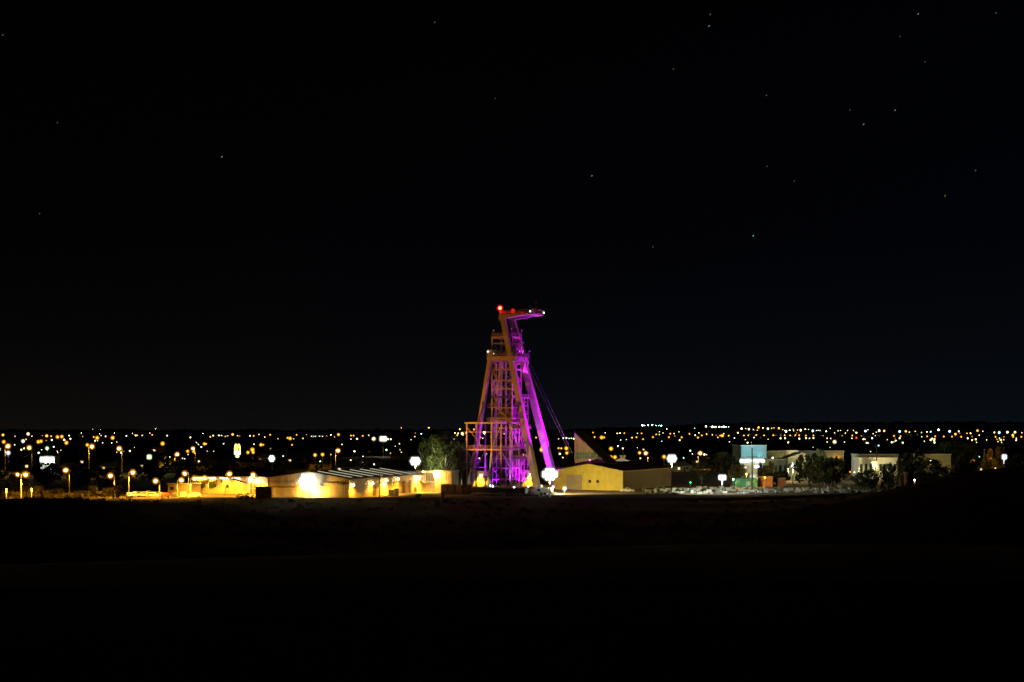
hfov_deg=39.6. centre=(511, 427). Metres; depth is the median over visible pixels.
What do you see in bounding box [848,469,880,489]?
tree
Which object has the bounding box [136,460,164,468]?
house
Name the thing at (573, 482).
roller door
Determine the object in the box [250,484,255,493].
glazed door
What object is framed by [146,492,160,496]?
parked car
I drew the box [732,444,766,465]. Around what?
box store
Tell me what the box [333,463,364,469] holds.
house
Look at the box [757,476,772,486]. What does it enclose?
rust container
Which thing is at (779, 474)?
tree
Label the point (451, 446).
tree
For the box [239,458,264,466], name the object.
house
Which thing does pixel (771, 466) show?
tree
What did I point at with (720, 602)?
ground
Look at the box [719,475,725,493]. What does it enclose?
floodlight mast
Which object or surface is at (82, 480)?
tree
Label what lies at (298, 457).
house
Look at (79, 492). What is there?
shrub
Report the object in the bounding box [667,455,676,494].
floodlight mast
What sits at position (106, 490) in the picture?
shrub
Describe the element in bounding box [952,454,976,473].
tree
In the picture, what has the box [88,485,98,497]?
shrub
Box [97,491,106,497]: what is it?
shrub
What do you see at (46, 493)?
shrub
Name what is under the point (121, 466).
house
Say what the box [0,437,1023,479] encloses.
town trees
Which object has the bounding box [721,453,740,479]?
tree
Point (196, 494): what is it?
parked car
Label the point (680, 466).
house
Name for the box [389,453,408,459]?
house
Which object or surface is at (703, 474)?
tree
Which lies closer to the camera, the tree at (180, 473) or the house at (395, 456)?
the tree at (180, 473)
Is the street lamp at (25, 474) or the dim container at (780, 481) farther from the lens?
the dim container at (780, 481)
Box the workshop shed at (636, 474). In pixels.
[555,460,672,490]
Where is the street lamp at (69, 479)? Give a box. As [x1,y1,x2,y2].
[64,469,69,493]
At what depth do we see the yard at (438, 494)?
477.55 m
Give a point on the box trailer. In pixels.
(543, 490)
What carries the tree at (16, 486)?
on the ground at (720, 602)
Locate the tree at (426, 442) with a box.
[416,438,440,469]
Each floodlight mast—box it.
[299,474,317,496]
[380,437,385,455]
[410,458,419,471]
[542,469,556,494]
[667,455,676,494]
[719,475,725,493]
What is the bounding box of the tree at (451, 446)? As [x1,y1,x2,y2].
[426,429,460,469]
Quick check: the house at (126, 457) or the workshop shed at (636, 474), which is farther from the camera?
the house at (126, 457)
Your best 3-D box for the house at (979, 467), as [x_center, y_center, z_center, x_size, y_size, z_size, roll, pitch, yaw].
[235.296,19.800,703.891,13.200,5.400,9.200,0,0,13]
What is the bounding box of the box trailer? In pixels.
[533,487,552,494]
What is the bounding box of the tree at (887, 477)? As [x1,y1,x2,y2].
[877,462,899,489]
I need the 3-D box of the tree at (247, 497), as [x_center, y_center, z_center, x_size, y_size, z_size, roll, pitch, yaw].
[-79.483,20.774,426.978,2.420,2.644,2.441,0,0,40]
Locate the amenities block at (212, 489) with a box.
[192,479,216,492]
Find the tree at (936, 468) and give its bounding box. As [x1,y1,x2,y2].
[916,458,951,478]
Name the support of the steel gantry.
on the yard at (438, 494)
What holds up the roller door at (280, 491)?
in the warehouse
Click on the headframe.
(523, 361)
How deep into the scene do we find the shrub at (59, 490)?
441.21 m
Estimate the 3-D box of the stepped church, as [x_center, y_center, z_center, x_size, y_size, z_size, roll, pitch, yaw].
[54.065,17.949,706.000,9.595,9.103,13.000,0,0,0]
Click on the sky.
(284, 215)
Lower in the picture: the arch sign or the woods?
the arch sign
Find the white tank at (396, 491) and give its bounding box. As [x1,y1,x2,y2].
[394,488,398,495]
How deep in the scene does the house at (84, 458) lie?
860.75 m
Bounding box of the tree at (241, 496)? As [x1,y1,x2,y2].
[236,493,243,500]
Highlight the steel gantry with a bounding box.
[465,422,519,487]
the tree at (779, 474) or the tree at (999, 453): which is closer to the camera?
the tree at (779, 474)
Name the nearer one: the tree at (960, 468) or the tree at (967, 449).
the tree at (960, 468)
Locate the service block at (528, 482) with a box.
[522,470,532,485]
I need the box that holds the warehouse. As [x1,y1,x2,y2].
[267,467,428,497]
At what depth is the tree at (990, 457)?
639.23 m
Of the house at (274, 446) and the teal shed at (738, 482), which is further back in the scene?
the house at (274, 446)
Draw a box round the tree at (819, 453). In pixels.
[816,448,827,465]
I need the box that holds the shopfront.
[39,456,59,471]
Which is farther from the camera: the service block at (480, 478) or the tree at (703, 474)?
the tree at (703, 474)
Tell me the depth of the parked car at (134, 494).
449.40 m
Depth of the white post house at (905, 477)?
416.03 m
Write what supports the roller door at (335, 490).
in the warehouse
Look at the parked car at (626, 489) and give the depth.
485.21 m
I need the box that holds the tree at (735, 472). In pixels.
[727,464,749,483]
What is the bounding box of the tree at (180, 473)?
[174,467,190,482]
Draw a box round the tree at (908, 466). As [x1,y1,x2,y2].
[895,451,918,481]
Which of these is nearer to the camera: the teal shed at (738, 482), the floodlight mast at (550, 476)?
the floodlight mast at (550, 476)
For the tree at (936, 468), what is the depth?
498.60 m
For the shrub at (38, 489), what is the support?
on the ground at (720, 602)
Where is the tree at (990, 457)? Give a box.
[981,449,996,469]
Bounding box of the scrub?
[0,463,1023,562]
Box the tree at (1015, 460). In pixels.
[1002,452,1023,467]
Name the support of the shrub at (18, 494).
on the ground at (720, 602)
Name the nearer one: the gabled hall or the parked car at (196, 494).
the parked car at (196, 494)
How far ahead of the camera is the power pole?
499.79 m
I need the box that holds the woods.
[0,420,1023,434]
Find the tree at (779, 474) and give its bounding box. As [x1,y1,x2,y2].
[764,470,790,482]
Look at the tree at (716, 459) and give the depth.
598.02 m
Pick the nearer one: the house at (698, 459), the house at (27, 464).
the house at (27, 464)
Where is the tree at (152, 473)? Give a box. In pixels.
[137,460,165,483]
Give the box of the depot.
[851,454,898,476]
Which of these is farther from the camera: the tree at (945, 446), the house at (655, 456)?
the house at (655, 456)
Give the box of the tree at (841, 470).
[818,456,847,485]
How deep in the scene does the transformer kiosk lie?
490.05 m
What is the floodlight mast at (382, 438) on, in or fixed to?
on the ground at (720, 602)
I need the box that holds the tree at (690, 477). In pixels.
[684,474,693,483]
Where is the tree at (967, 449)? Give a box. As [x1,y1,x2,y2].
[950,442,981,465]
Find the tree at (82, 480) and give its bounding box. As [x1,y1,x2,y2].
[66,464,96,487]
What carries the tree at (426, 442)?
on the ground at (720, 602)
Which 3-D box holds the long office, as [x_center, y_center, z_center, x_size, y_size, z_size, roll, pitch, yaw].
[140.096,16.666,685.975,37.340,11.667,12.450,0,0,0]
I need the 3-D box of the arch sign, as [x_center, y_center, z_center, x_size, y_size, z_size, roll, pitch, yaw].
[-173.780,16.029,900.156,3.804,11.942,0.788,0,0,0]
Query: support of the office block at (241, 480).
on the yard at (438, 494)
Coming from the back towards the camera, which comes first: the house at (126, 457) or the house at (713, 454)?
the house at (713, 454)
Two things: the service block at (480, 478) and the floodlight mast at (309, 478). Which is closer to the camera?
the floodlight mast at (309, 478)
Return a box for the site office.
[166,482,201,493]
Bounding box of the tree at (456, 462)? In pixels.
[449,450,463,479]
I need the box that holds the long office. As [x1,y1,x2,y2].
[766,450,843,468]
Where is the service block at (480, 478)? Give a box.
[473,471,488,485]
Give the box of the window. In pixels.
[575,452,599,458]
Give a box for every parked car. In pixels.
[132,492,139,496]
[137,492,146,496]
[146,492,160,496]
[167,492,180,496]
[180,492,187,496]
[187,493,201,496]
[620,488,633,491]
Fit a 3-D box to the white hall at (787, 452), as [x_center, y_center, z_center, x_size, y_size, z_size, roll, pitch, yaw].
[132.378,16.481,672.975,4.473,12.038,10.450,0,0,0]
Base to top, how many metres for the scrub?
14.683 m
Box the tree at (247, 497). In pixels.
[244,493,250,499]
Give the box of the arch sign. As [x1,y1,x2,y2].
[234,444,239,462]
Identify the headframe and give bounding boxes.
[468,306,571,490]
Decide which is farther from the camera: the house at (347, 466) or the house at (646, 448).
the house at (646, 448)
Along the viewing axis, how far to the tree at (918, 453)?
519.07 m
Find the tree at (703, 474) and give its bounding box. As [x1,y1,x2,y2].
[688,461,711,483]
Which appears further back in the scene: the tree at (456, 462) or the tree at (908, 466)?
the tree at (908, 466)
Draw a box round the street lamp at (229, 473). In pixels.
[225,472,230,495]
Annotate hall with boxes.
[782,452,815,479]
[785,450,798,455]
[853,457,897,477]
[912,453,950,474]
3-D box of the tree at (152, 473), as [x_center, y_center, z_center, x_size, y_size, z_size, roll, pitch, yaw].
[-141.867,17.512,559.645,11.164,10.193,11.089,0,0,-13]
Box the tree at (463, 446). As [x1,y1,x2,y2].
[453,441,471,483]
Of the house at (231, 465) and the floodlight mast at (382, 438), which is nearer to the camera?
the house at (231, 465)
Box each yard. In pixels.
[236,484,645,497]
[651,488,749,494]
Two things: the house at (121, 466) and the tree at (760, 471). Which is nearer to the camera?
the tree at (760, 471)
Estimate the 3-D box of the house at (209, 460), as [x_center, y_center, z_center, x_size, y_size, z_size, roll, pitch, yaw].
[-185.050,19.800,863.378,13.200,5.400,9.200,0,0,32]
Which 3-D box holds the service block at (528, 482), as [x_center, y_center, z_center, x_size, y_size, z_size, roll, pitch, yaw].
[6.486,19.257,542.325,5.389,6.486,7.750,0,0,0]
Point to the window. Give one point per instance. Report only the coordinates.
(578, 455)
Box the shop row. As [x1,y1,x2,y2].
[763,458,784,471]
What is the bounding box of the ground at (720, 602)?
[0,426,1023,681]
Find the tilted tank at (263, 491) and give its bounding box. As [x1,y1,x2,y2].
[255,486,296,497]
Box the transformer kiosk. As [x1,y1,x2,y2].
[416,470,434,491]
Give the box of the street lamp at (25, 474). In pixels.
[15,473,27,496]
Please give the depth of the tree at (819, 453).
639.09 m
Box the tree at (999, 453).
[993,446,1005,467]
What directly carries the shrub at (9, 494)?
on the ground at (720, 602)
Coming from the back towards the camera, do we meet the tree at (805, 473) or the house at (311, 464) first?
the house at (311, 464)
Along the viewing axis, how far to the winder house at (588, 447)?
518.16 m
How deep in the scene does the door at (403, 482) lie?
477.90 m
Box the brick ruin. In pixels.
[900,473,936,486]
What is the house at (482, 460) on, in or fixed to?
on the ground at (720, 602)
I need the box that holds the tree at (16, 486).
[5,474,31,492]
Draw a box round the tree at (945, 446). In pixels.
[922,441,973,469]
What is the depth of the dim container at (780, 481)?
534.00 m
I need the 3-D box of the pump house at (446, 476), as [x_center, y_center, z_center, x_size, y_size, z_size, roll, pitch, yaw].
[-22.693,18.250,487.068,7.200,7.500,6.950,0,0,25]
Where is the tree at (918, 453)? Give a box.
[914,448,924,472]
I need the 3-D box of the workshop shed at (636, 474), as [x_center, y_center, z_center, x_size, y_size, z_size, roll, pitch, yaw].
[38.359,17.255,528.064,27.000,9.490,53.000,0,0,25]
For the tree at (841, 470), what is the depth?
538.88 m
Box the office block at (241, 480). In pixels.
[192,468,284,493]
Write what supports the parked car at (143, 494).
on the ground at (720, 602)
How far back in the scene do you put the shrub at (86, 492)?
451.02 m
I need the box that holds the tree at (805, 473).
[787,452,830,484]
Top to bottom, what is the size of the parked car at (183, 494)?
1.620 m
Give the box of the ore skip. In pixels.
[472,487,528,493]
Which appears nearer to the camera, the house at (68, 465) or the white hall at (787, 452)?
the white hall at (787, 452)
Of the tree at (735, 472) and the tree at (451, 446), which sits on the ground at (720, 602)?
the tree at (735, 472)
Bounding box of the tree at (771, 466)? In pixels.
[764,461,775,475]
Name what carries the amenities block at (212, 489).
on the ground at (720, 602)
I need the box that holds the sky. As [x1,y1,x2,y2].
[0,0,1023,430]
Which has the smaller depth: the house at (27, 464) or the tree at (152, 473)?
the tree at (152, 473)
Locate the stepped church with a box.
[614,455,629,461]
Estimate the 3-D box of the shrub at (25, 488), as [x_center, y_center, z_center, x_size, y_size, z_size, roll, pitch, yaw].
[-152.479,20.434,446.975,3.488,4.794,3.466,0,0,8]
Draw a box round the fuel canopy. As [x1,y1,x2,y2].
[737,458,764,479]
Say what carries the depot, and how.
on the ground at (720, 602)
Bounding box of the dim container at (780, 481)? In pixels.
[775,477,785,486]
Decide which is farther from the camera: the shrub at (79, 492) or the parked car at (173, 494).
the parked car at (173, 494)
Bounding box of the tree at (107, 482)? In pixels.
[94,468,119,488]
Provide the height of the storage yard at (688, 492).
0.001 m
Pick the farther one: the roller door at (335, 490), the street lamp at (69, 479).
the street lamp at (69, 479)
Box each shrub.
[3,490,16,497]
[12,491,25,497]
[22,486,28,496]
[27,485,42,497]
[42,490,53,497]
[49,488,64,497]
[73,490,83,498]
[82,491,92,496]
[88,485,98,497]
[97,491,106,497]
[102,487,112,497]
[107,485,122,499]
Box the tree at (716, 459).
[709,451,730,477]
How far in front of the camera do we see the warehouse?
457.52 m
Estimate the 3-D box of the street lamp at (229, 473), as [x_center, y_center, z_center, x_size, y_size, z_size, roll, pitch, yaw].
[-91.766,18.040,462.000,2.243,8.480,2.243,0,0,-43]
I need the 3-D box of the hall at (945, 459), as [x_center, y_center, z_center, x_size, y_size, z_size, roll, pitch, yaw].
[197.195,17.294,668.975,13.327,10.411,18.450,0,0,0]
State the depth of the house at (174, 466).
720.02 m
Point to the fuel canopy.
(746, 462)
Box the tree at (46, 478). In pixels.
[34,468,53,485]
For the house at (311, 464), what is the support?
on the ground at (720, 602)
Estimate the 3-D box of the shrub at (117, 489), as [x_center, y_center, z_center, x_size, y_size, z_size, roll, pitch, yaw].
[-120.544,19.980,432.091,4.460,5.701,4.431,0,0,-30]
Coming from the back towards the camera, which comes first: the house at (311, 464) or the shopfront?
the house at (311, 464)
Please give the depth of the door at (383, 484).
466.31 m
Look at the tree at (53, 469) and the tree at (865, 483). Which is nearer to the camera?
the tree at (865, 483)
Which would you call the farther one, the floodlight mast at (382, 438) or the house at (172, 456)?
the floodlight mast at (382, 438)
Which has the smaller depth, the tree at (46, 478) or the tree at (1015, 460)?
the tree at (1015, 460)
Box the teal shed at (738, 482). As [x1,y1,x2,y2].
[732,478,757,486]
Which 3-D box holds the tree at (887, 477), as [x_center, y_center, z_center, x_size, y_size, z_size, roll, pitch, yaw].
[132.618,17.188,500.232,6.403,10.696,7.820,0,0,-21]
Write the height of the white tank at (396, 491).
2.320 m
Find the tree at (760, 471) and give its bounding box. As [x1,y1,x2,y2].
[757,461,765,475]
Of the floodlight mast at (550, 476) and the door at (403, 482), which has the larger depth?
the door at (403, 482)
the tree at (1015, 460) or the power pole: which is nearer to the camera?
the tree at (1015, 460)
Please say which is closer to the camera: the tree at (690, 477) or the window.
the window
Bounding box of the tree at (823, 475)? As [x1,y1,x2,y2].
[807,460,838,486]
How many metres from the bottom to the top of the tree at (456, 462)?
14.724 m
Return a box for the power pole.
[747,448,756,489]
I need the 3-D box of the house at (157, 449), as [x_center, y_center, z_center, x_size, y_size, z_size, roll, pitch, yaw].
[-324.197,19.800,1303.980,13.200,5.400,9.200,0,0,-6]
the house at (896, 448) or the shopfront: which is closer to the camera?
the shopfront
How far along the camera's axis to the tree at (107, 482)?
498.86 m
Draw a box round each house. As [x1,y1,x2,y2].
[21,460,39,468]
[60,463,89,472]
[76,456,98,463]
[98,462,128,471]
[116,455,137,462]
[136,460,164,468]
[151,447,165,451]
[161,453,183,459]
[169,462,196,471]
[194,456,219,464]
[211,463,240,468]
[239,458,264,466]
[256,454,277,461]
[267,445,279,449]
[285,455,306,462]
[305,460,331,468]
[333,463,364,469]
[359,458,382,465]
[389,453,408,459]
[434,470,459,491]
[464,455,484,462]
[573,430,617,465]
[639,446,652,450]
[648,453,666,459]
[665,462,692,471]
[692,456,714,464]
[707,451,725,457]
[887,446,901,450]
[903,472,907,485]
[976,463,997,470]
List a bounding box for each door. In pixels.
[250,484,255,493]
[275,482,296,496]
[320,483,343,497]
[382,483,385,494]
[402,481,404,492]
[566,474,581,489]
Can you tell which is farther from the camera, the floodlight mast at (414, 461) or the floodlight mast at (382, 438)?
the floodlight mast at (382, 438)
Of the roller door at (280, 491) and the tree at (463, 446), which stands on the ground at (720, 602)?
the tree at (463, 446)
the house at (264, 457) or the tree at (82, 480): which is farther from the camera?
the house at (264, 457)
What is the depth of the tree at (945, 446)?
698.25 m
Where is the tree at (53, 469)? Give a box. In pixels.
[27,462,68,482]
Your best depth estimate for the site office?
476.40 m

